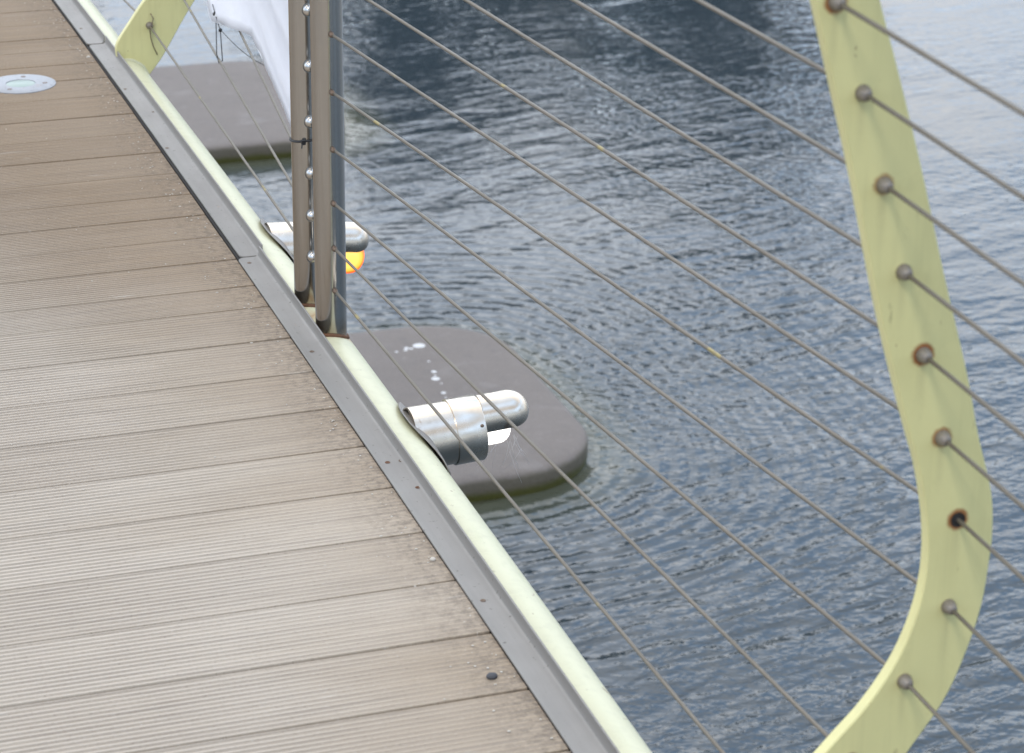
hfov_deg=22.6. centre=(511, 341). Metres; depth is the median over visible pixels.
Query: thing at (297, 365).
grit
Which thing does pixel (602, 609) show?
wire cable
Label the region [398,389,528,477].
railing lamp
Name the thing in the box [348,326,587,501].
bridge pier
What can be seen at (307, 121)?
wire cable
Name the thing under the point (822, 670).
water
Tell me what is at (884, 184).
wire cable
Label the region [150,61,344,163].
bridge pier
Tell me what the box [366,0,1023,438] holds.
wire cable
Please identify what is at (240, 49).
thin cord
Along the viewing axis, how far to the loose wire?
6.14 m
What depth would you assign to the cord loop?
5.57 m
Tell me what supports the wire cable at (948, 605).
attached to the bridge railing
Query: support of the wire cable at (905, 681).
attached to the bridge railing
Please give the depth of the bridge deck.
3.85 m
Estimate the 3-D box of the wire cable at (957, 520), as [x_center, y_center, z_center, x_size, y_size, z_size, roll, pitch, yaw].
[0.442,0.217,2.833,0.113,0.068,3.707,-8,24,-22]
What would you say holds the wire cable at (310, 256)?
attached to the bridge railing
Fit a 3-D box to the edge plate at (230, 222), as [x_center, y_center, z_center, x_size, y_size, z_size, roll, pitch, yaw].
[-0.754,-0.453,5.565,0.044,0.038,1.616,-7,23,-18]
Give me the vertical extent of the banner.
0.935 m
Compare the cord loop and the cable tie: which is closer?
the cable tie
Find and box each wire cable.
[123,0,313,262]
[183,0,313,221]
[239,31,312,179]
[302,3,309,16]
[303,59,310,72]
[304,115,311,127]
[328,31,1023,510]
[329,90,1023,581]
[330,147,1023,681]
[331,201,975,752]
[331,246,828,737]
[332,288,724,752]
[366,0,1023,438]
[463,0,1023,365]
[571,0,1023,286]
[694,0,1023,200]
[828,0,1023,116]
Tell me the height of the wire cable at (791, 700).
0.074 m
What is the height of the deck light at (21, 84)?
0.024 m
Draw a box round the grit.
[11,1,552,738]
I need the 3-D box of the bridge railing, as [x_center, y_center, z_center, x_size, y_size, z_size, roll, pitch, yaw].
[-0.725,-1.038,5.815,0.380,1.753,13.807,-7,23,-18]
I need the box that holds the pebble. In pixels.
[486,672,497,679]
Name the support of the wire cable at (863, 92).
attached to the bridge railing
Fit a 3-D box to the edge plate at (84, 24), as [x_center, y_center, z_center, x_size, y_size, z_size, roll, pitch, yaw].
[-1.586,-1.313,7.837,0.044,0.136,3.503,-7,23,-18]
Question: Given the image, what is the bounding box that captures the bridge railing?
[78,0,992,752]
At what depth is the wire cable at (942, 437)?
3.21 m
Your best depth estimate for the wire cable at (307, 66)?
4.45 m
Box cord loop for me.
[212,4,222,62]
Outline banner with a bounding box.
[206,0,290,126]
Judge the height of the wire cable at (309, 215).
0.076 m
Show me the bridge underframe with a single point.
(197, 200)
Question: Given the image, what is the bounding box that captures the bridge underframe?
[51,0,571,752]
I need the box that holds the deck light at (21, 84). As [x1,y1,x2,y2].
[0,74,55,93]
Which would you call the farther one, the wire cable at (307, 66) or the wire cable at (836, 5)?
the wire cable at (307, 66)
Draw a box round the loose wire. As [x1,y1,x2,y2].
[149,13,157,54]
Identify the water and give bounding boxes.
[90,0,1023,752]
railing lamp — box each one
[260,218,368,272]
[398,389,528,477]
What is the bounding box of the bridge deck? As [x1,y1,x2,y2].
[0,0,570,752]
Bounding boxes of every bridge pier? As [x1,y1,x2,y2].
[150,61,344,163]
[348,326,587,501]
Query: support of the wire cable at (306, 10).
attached to the bridge railing
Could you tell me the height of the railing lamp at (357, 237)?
0.118 m
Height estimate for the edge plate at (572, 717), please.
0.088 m
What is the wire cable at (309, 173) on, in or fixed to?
attached to the bridge railing
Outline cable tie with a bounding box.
[289,137,311,148]
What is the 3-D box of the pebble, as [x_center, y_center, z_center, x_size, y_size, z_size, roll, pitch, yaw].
[-0.026,0.446,3.408,0.016,0.008,0.014,-7,23,-18]
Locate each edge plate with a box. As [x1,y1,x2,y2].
[54,0,104,44]
[89,35,262,257]
[239,246,619,752]
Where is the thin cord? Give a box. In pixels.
[221,30,264,65]
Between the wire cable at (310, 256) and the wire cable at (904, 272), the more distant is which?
the wire cable at (310, 256)

